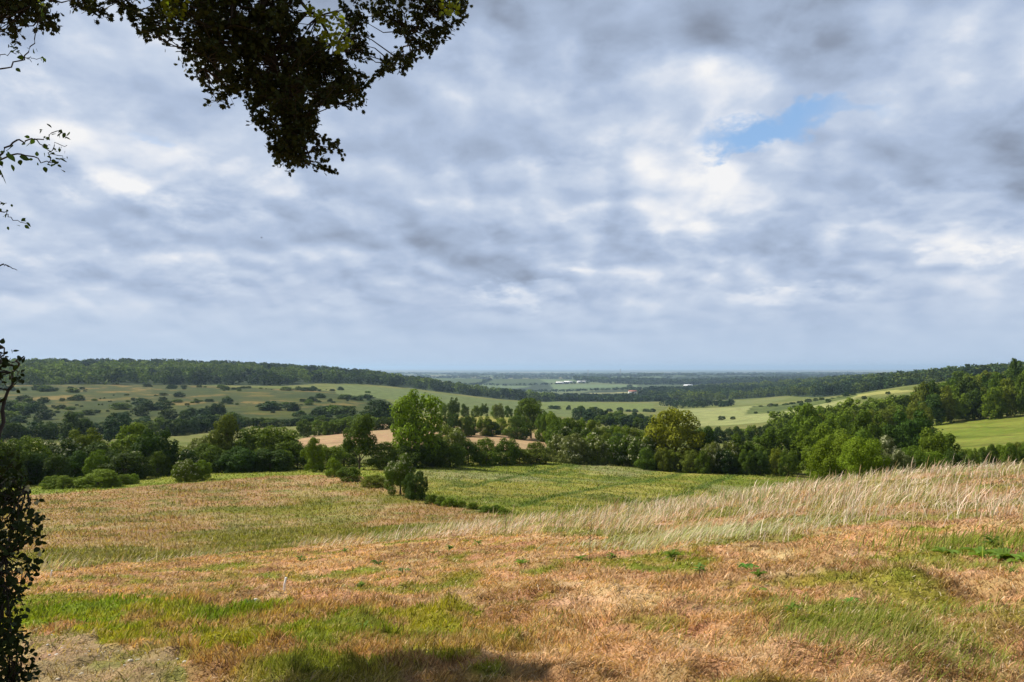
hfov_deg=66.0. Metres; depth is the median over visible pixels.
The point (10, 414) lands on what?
scrub bush
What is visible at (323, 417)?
valley tree
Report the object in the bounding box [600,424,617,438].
hedge tree
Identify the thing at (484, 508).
weed clump
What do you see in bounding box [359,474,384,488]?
verge bush
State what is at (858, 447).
copse bush
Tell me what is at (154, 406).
scrub bush
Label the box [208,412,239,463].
hedge tree
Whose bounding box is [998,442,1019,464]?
hedge shrub
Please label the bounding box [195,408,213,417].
valley tree
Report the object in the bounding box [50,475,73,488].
verge shrub
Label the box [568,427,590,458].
hedge shrub
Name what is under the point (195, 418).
valley tree
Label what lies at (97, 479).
verge bush
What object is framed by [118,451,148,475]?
hedge shrub
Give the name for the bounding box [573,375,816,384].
woodland
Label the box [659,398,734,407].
woodland
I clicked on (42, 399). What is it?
scrub bush
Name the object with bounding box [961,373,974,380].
wood tree
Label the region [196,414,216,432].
valley tree
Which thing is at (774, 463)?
hedge shrub
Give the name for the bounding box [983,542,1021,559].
broadleaf weed
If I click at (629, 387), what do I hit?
hedgerows
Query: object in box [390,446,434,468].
hedge shrub
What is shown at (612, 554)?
broadleaf weed
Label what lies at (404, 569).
broadleaf weed
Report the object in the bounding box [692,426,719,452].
hedge tree
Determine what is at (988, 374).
wood tree
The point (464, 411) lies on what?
knoll bush
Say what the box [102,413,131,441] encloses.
valley tree
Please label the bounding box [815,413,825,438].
copse tree
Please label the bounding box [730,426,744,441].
hedge shrub
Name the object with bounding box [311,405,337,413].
scrub bush
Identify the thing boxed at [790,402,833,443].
copse tree
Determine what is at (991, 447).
hedge shrub
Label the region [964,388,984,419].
wood tree
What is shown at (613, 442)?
hedge shrub
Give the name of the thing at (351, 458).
hedge shrub
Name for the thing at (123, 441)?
hedge tree
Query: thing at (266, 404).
scrub bush
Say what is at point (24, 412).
scrub bush
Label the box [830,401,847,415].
copse tree
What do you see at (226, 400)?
scrub bush
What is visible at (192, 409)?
valley tree
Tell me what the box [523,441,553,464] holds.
hedge shrub
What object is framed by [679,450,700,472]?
hedge shrub
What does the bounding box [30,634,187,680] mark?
gravel
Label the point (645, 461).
hedge shrub
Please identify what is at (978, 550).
broadleaf weed
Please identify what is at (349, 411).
scrub bush
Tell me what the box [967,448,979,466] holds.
hedge shrub
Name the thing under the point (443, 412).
knoll bush
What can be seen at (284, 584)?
marker stake
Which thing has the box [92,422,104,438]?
valley tree
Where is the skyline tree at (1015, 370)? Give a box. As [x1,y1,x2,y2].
[1007,358,1022,380]
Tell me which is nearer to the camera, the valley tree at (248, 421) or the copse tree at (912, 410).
the copse tree at (912, 410)
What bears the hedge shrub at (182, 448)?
on the ground at (978, 433)
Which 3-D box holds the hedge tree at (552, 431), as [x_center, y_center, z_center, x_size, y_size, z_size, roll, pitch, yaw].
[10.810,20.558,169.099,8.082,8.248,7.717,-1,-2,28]
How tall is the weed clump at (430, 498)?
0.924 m
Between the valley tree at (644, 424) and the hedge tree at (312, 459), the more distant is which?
the valley tree at (644, 424)
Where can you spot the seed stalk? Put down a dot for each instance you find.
(590, 537)
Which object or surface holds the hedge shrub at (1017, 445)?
on the ground at (978, 433)
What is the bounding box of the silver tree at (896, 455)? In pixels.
[869,434,916,473]
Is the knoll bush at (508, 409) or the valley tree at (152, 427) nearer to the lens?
the valley tree at (152, 427)
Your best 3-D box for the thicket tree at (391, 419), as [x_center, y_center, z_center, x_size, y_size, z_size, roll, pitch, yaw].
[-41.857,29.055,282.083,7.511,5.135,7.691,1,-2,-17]
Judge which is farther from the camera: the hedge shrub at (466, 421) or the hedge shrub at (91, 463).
the hedge shrub at (466, 421)
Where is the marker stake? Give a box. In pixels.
[283,577,286,591]
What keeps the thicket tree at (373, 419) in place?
on the ground at (978, 433)
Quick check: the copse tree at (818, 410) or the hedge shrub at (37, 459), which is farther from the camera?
the copse tree at (818, 410)
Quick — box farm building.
[628,390,636,393]
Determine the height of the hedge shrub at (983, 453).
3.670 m
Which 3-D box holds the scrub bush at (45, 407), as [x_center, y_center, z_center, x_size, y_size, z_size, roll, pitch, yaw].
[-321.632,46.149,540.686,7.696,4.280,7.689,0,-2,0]
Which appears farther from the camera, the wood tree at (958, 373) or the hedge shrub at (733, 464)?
the wood tree at (958, 373)
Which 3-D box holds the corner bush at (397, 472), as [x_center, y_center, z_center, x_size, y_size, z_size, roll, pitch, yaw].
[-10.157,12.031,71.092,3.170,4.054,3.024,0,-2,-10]
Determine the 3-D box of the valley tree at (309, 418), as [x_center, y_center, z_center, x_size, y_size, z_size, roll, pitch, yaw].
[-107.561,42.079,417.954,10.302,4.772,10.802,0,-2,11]
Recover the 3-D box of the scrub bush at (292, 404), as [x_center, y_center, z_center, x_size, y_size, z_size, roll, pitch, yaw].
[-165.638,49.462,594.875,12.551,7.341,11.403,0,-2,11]
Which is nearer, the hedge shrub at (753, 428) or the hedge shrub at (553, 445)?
the hedge shrub at (553, 445)
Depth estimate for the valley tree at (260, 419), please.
420.00 m
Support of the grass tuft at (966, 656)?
on the ground at (978, 433)
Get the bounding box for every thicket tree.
[295,419,311,436]
[310,420,322,435]
[320,421,338,434]
[327,418,350,433]
[338,416,355,433]
[364,416,381,430]
[374,416,391,429]
[386,416,401,427]
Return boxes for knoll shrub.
[535,412,547,441]
[541,411,552,440]
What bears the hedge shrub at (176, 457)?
on the ground at (978, 433)
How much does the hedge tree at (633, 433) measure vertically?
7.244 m
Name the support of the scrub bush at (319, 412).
on the ground at (978, 433)
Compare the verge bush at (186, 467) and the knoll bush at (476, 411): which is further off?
the knoll bush at (476, 411)
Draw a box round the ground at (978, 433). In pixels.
[0,369,1023,681]
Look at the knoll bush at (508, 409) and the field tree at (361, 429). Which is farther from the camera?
the knoll bush at (508, 409)
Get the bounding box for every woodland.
[0,358,559,401]
[386,372,895,378]
[538,392,681,401]
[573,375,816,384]
[637,361,1023,399]
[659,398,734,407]
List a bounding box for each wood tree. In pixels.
[908,385,923,407]
[917,380,930,408]
[918,393,945,425]
[925,380,943,401]
[933,385,955,422]
[939,378,956,387]
[944,385,970,419]
[945,392,973,420]
[951,370,975,380]
[953,376,972,384]
[955,379,980,414]
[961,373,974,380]
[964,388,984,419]
[975,370,993,386]
[979,374,995,391]
[979,386,990,412]
[980,387,1007,418]
[987,372,1001,413]
[995,377,1017,415]
[1015,373,1023,414]
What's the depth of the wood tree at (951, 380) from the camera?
324.10 m
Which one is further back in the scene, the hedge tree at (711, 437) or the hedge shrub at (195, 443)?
the hedge tree at (711, 437)
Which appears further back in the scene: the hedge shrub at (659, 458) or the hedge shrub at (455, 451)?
the hedge shrub at (659, 458)
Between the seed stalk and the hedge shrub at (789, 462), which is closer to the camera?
the seed stalk
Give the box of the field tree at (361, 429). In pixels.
[342,413,377,468]
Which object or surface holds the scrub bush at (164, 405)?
on the ground at (978, 433)
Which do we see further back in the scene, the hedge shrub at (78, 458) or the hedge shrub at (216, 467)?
the hedge shrub at (216, 467)
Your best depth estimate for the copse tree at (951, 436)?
99.63 m
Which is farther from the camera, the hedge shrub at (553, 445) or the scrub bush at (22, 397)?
the scrub bush at (22, 397)
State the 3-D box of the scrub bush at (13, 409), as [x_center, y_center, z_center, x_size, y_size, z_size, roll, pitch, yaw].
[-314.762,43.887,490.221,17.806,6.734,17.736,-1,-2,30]
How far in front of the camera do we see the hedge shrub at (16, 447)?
93.11 m
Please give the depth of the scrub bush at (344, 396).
782.29 m
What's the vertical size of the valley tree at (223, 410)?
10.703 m
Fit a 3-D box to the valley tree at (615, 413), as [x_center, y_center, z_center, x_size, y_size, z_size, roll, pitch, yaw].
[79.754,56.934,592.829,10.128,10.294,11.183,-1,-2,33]
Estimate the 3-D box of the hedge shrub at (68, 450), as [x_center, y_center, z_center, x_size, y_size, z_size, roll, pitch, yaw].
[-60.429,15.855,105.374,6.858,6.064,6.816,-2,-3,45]
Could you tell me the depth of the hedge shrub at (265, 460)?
108.89 m
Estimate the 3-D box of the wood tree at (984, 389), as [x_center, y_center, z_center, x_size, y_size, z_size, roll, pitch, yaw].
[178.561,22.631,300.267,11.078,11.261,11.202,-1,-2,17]
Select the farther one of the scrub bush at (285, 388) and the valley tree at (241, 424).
the scrub bush at (285, 388)
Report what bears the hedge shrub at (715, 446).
on the ground at (978, 433)
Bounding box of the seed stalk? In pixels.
[585,517,594,560]
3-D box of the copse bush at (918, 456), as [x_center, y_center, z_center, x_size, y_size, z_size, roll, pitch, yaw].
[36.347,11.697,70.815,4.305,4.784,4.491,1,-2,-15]
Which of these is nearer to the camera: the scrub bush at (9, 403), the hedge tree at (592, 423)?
the hedge tree at (592, 423)
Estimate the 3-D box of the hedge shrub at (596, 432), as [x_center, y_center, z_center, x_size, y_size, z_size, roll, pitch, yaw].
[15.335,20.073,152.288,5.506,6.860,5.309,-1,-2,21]
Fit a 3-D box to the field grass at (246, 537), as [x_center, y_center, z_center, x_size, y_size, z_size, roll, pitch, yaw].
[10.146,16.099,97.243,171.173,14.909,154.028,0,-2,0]
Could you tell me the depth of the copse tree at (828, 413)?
225.44 m
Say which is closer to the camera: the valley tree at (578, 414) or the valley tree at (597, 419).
the valley tree at (597, 419)
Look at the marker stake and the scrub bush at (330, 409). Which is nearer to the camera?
the marker stake
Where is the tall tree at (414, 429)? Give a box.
[387,389,443,464]
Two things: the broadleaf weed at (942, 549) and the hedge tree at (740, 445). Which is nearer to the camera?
the broadleaf weed at (942, 549)
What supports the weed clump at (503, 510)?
on the ground at (978, 433)
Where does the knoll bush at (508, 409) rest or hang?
on the ground at (978, 433)
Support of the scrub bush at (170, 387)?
on the ground at (978, 433)
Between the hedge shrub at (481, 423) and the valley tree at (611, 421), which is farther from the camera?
the valley tree at (611, 421)
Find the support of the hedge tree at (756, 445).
on the ground at (978, 433)
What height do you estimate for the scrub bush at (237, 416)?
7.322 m
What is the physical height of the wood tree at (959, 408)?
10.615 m
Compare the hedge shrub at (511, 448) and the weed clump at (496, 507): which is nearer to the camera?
the weed clump at (496, 507)
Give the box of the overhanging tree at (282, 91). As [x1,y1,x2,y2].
[0,0,473,176]
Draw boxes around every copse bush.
[804,432,867,482]
[836,435,895,479]
[901,445,940,471]
[923,450,955,468]
[942,447,969,467]
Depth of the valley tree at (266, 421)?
420.18 m
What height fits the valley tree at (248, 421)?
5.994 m
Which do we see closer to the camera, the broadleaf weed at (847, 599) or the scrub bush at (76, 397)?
the broadleaf weed at (847, 599)
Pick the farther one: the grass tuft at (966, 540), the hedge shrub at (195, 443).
the hedge shrub at (195, 443)
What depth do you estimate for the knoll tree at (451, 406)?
377.06 m
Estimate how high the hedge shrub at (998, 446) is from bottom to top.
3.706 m
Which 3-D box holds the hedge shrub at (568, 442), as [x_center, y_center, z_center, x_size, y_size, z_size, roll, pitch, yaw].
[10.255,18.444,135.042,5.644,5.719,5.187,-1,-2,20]
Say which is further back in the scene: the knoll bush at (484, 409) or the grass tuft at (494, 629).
the knoll bush at (484, 409)
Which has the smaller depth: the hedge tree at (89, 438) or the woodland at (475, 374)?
the hedge tree at (89, 438)
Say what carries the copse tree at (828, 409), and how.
on the ground at (978, 433)
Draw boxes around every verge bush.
[73,468,122,488]
[170,459,200,481]
[193,460,212,479]
[325,457,343,476]
[334,466,361,481]
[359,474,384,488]
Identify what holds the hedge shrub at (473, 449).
on the ground at (978, 433)
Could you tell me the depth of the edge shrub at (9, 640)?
2.33 m
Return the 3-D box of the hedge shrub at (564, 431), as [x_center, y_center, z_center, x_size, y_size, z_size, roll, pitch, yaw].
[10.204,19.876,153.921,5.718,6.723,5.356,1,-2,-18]
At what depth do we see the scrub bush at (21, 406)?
523.03 m
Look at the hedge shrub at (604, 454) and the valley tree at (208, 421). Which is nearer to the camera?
the hedge shrub at (604, 454)
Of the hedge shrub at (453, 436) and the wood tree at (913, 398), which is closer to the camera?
the hedge shrub at (453, 436)
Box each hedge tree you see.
[60,427,108,464]
[108,422,159,453]
[131,427,179,475]
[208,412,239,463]
[229,426,275,469]
[254,424,302,454]
[300,437,325,471]
[543,418,572,445]
[545,413,561,441]
[567,417,582,432]
[579,418,590,429]
[586,419,606,435]
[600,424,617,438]
[610,425,635,436]
[629,427,642,437]
[633,428,649,444]
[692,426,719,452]
[731,433,754,470]
[743,435,771,467]
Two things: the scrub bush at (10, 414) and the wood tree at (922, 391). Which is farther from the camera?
the scrub bush at (10, 414)
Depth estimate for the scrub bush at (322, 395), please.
791.57 m
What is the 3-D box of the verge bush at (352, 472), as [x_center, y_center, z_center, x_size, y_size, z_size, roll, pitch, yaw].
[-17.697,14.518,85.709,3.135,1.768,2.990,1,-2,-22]
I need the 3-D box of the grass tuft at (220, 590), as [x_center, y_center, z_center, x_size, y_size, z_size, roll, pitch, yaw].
[-5.274,3.557,11.035,5.586,0.521,1.876,0,-2,0]
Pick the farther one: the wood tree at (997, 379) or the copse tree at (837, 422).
the wood tree at (997, 379)
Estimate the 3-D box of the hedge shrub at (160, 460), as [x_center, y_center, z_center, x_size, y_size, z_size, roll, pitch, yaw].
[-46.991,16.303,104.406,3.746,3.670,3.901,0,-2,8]
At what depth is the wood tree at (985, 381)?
320.98 m
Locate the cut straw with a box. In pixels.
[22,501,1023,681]
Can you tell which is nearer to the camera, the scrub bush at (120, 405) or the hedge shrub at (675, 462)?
the hedge shrub at (675, 462)
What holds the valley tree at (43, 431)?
on the ground at (978, 433)
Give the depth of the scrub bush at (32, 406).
523.13 m
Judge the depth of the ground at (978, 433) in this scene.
22.67 m
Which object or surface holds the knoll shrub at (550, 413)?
on the ground at (978, 433)
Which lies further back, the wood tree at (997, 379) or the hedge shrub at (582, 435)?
the wood tree at (997, 379)
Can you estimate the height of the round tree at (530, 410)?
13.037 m
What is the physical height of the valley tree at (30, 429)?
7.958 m
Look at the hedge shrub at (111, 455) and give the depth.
102.11 m
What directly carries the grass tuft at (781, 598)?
on the ground at (978, 433)
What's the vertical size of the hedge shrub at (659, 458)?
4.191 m
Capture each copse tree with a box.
[760,423,803,473]
[767,411,789,430]
[783,405,803,426]
[787,416,807,436]
[788,428,816,473]
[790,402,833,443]
[800,423,854,477]
[814,406,825,420]
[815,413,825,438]
[819,405,837,418]
[822,409,857,432]
[824,411,849,424]
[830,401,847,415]
[839,397,866,417]
[840,410,860,426]
[847,407,886,444]
[855,426,892,472]
[862,397,883,414]
[868,408,897,433]
[875,405,906,437]
[877,397,900,409]
[880,424,915,450]
[881,394,910,409]
[888,408,943,447]
[894,405,910,428]
[906,401,934,432]
[910,427,952,456]
[942,431,963,455]
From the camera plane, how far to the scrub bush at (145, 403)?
572.11 m
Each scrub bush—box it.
[0,400,15,406]
[0,407,20,413]
[0,410,21,419]
[8,416,27,422]
[12,402,32,410]
[15,395,32,400]
[21,410,28,415]
[25,403,38,412]
[26,401,44,406]
[31,386,44,389]
[32,409,55,419]
[36,387,49,391]
[37,405,48,409]
[38,397,50,402]
[54,404,66,408]
[65,388,79,392]
[66,394,84,399]
[75,411,84,417]
[81,409,94,414]
[108,402,131,409]
[131,418,153,424]
[132,406,150,415]
[133,397,152,402]
[136,401,157,408]
[147,405,161,409]
[157,408,179,419]
[158,396,167,401]
[158,400,173,409]
[166,385,175,388]
[173,392,185,396]
[181,414,206,423]
[221,398,230,402]
[226,411,244,420]
[255,401,285,409]
[280,387,291,390]
[284,402,300,410]
[291,410,306,416]
[299,387,310,390]
[304,399,313,404]
[310,408,331,419]
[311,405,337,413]
[315,393,325,397]
[323,405,341,414]
[333,406,358,415]
[337,394,351,398]
[351,395,362,400]
[361,394,375,398]
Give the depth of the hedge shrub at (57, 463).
96.65 m
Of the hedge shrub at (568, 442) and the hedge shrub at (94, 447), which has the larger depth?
the hedge shrub at (568, 442)
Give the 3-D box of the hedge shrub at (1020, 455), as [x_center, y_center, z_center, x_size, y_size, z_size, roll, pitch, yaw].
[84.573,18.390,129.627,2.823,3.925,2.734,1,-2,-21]
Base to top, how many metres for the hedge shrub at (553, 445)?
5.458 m
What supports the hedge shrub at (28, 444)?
on the ground at (978, 433)
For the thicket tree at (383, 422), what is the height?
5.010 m
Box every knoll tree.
[447,397,459,416]
[492,403,504,418]
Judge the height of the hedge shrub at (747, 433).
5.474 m
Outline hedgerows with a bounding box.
[429,372,862,391]
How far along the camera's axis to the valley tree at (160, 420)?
371.44 m
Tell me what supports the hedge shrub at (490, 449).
on the ground at (978, 433)
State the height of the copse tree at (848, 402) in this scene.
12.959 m
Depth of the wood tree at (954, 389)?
291.53 m
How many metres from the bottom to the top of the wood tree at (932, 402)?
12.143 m
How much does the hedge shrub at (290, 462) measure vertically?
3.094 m
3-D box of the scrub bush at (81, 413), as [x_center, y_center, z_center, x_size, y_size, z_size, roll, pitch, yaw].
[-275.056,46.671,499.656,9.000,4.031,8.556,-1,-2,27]
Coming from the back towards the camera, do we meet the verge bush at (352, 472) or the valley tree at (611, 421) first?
the valley tree at (611, 421)
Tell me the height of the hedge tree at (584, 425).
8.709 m
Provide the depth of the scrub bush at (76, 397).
653.13 m
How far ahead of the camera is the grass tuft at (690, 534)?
14.76 m
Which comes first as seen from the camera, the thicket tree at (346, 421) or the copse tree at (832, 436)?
the copse tree at (832, 436)
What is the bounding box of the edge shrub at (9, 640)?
[0,338,50,681]
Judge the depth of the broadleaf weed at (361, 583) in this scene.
10.77 m
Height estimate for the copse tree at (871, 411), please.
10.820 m
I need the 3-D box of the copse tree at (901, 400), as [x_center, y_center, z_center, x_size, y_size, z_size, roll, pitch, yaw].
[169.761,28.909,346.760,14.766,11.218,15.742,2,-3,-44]
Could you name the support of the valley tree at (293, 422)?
on the ground at (978, 433)
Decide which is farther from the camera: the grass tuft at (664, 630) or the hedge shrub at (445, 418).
the hedge shrub at (445, 418)
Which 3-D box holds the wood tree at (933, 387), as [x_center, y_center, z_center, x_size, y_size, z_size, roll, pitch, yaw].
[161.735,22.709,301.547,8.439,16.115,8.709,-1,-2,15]
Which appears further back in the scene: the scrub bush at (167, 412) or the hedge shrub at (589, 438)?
the scrub bush at (167, 412)
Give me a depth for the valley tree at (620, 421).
443.59 m
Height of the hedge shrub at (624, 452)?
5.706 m
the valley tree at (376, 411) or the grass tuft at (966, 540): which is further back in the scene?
the valley tree at (376, 411)
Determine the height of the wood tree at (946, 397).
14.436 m
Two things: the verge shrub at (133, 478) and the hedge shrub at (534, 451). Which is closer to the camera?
the verge shrub at (133, 478)
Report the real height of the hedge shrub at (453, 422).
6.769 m
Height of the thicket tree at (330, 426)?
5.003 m
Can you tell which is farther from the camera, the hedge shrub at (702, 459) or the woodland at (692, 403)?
the woodland at (692, 403)
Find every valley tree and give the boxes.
[0,421,23,439]
[8,422,26,439]
[23,421,41,439]
[32,421,57,439]
[41,422,62,439]
[56,411,93,440]
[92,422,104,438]
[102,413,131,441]
[143,421,159,434]
[154,417,171,435]
[160,419,183,435]
[173,417,190,434]
[179,410,192,419]
[183,419,200,433]
[187,407,196,418]
[191,417,204,432]
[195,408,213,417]
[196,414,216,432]
[203,406,219,414]
[209,402,227,415]
[211,415,222,429]
[235,419,246,430]
[242,417,258,426]
[253,417,264,427]
[260,418,277,426]
[267,419,288,426]
[283,418,297,425]
[301,416,314,423]
[314,415,329,422]
[335,414,352,420]
[359,400,394,418]
[571,405,584,419]
[582,408,592,419]
[583,412,602,424]
[594,414,608,424]
[599,409,607,416]
[602,416,614,426]
[610,416,619,425]
[613,410,622,417]
[615,416,631,427]
[623,416,636,427]
[629,412,637,420]
[631,417,643,428]
[637,413,643,422]
[639,421,651,429]
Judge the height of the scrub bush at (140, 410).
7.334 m
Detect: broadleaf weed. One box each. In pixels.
[296,555,306,560]
[356,581,365,586]
[356,620,372,628]
[370,557,382,564]
[393,565,411,571]
[515,559,529,562]
[574,551,586,559]
[606,552,616,558]
[663,546,682,560]
[692,561,705,572]
[736,559,759,569]
[749,568,766,579]
[782,602,801,612]
[843,595,862,603]
[930,538,962,555]
[958,543,993,557]
[982,531,1002,547]
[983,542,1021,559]
[995,549,1023,562]
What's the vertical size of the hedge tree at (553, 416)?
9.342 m
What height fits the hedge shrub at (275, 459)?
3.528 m
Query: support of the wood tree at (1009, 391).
on the ground at (978, 433)
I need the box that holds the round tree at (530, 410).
[514,397,544,438]
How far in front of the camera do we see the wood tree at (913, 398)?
323.27 m
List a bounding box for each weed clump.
[424,494,436,504]
[434,496,447,505]
[440,498,456,506]
[455,500,466,507]
[466,502,478,509]
[478,505,494,512]
[491,505,500,512]
[497,507,511,514]
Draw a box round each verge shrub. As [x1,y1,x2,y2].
[38,475,61,488]
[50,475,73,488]
[70,476,82,487]
[101,476,122,485]
[118,474,132,484]
[123,473,139,483]
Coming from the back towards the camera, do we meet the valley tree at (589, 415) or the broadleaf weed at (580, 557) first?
the valley tree at (589, 415)
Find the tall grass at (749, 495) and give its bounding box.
[3,459,1023,571]
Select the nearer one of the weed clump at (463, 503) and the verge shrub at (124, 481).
the weed clump at (463, 503)
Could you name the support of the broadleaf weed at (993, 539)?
on the ground at (978, 433)
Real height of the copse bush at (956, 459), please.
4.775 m
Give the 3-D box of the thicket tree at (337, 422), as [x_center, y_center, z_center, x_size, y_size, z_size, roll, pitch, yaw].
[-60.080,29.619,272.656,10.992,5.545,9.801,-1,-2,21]
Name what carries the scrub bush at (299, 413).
on the ground at (978, 433)
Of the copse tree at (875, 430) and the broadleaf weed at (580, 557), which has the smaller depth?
the broadleaf weed at (580, 557)
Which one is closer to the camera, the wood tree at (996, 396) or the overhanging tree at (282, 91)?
the overhanging tree at (282, 91)
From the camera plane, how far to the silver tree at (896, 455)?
63.97 m
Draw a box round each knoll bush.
[440,402,446,415]
[460,404,469,416]
[471,405,480,416]
[479,403,488,416]
[504,405,512,416]
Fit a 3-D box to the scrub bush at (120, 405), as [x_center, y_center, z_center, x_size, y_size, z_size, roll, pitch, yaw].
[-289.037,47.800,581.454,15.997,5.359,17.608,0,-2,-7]
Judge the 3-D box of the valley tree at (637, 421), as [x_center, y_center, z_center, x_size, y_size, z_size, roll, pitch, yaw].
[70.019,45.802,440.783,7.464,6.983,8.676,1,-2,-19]
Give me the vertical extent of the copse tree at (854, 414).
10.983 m
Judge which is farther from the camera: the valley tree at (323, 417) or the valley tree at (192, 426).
the valley tree at (323, 417)
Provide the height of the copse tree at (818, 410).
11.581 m
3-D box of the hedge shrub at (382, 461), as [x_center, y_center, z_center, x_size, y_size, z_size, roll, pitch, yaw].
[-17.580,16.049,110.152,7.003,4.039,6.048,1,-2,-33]
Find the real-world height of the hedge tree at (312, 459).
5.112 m
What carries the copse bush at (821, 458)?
on the ground at (978, 433)
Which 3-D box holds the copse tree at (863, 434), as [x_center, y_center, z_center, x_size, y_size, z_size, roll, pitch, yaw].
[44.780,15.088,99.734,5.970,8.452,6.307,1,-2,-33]
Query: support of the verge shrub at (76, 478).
on the ground at (978, 433)
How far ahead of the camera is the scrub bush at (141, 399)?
640.20 m
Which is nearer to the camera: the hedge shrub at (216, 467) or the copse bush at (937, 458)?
the copse bush at (937, 458)
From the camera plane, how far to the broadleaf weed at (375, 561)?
14.28 m
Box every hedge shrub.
[0,438,31,486]
[17,434,53,479]
[21,449,39,484]
[22,452,50,484]
[40,453,72,482]
[41,437,82,474]
[61,450,87,477]
[74,441,121,475]
[81,449,112,476]
[98,451,157,479]
[103,450,119,471]
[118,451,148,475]
[145,450,173,476]
[158,450,179,474]
[177,445,195,459]
[177,448,201,472]
[186,434,211,450]
[187,443,226,472]
[210,451,235,472]
[216,446,262,473]
[249,448,294,471]
[252,449,272,471]
[267,451,294,470]
[286,440,311,468]
[317,444,346,468]
[338,444,361,466]
[361,441,403,469]
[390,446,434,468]
[420,434,448,466]
[432,441,468,467]
[438,424,466,463]
[439,415,449,434]
[447,414,462,431]
[457,414,472,436]
[458,438,483,464]
[464,416,477,434]
[471,437,501,465]
[476,416,492,435]
[485,421,500,436]
[496,417,507,434]
[496,437,520,464]
[502,415,531,439]
[511,447,531,463]
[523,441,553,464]
[545,434,567,462]
[552,426,573,457]
[557,432,588,463]
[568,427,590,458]
[577,432,603,464]
[581,427,598,437]
[584,435,609,464]
[602,432,617,461]
[603,435,627,464]
[613,433,626,461]
[616,436,640,466]
[626,435,656,468]
[633,447,657,469]
[654,447,672,471]
[667,449,684,471]
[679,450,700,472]
[694,450,712,473]
[700,441,721,473]
[709,448,732,473]
[712,426,728,443]
[720,440,738,468]
[722,450,742,473]
[724,427,735,442]
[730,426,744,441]
[736,449,756,474]
[741,428,755,440]
[745,424,760,437]
[748,450,771,475]
[757,425,765,436]
[761,423,774,436]
[768,448,784,474]
[778,449,799,476]
[960,448,974,466]
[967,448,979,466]
[977,446,989,465]
[984,444,1000,464]
[991,444,1007,464]
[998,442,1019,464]
[1011,442,1021,462]
[1017,441,1023,463]
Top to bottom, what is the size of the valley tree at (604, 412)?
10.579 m
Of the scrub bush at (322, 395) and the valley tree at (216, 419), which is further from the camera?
the scrub bush at (322, 395)
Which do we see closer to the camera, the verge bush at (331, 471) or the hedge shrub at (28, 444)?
the verge bush at (331, 471)
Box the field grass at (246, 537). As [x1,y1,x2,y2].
[0,453,835,565]
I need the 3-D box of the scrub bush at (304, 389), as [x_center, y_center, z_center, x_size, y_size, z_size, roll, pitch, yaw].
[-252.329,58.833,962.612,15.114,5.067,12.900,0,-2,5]
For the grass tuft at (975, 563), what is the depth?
8.38 m
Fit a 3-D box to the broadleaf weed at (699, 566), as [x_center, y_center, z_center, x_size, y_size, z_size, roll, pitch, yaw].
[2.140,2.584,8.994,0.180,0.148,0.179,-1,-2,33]
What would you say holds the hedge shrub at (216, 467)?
on the ground at (978, 433)
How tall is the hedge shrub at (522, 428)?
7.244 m
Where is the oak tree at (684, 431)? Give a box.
[643,407,707,468]
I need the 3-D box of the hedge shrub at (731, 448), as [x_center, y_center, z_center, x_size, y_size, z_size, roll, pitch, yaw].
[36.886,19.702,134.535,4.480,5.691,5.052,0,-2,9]
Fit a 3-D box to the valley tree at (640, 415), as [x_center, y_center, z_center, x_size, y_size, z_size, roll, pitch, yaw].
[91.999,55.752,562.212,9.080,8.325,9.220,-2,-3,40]
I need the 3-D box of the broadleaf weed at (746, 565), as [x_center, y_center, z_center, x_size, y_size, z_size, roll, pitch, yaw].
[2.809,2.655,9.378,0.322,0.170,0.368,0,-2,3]
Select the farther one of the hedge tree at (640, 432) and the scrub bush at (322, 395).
the scrub bush at (322, 395)
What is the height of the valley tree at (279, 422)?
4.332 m
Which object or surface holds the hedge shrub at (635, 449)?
on the ground at (978, 433)
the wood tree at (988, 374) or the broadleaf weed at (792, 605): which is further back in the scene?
the wood tree at (988, 374)
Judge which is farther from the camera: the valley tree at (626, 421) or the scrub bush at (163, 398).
the scrub bush at (163, 398)
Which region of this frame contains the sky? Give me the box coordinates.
[0,0,1023,368]
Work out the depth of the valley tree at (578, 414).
642.33 m
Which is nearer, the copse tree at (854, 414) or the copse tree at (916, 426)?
the copse tree at (916, 426)
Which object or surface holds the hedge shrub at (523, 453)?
on the ground at (978, 433)
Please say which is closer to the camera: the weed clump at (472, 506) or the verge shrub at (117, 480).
the weed clump at (472, 506)
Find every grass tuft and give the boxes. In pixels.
[14,630,127,660]
[17,581,332,607]
[108,599,534,670]
[293,604,663,648]
[491,507,899,564]
[621,584,900,613]
[629,614,707,638]
[678,589,1023,621]
[678,600,1023,681]
[765,605,1023,681]
[770,549,1023,575]
[802,517,1023,562]
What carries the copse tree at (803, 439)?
on the ground at (978, 433)
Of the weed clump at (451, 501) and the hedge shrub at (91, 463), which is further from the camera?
the hedge shrub at (91, 463)
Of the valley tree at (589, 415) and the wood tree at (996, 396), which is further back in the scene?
the valley tree at (589, 415)
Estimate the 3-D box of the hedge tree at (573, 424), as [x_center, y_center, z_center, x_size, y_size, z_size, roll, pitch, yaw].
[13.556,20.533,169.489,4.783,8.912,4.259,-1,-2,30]
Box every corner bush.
[382,452,415,494]
[401,470,428,499]
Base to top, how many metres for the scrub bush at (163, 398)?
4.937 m
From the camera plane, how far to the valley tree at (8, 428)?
300.80 m

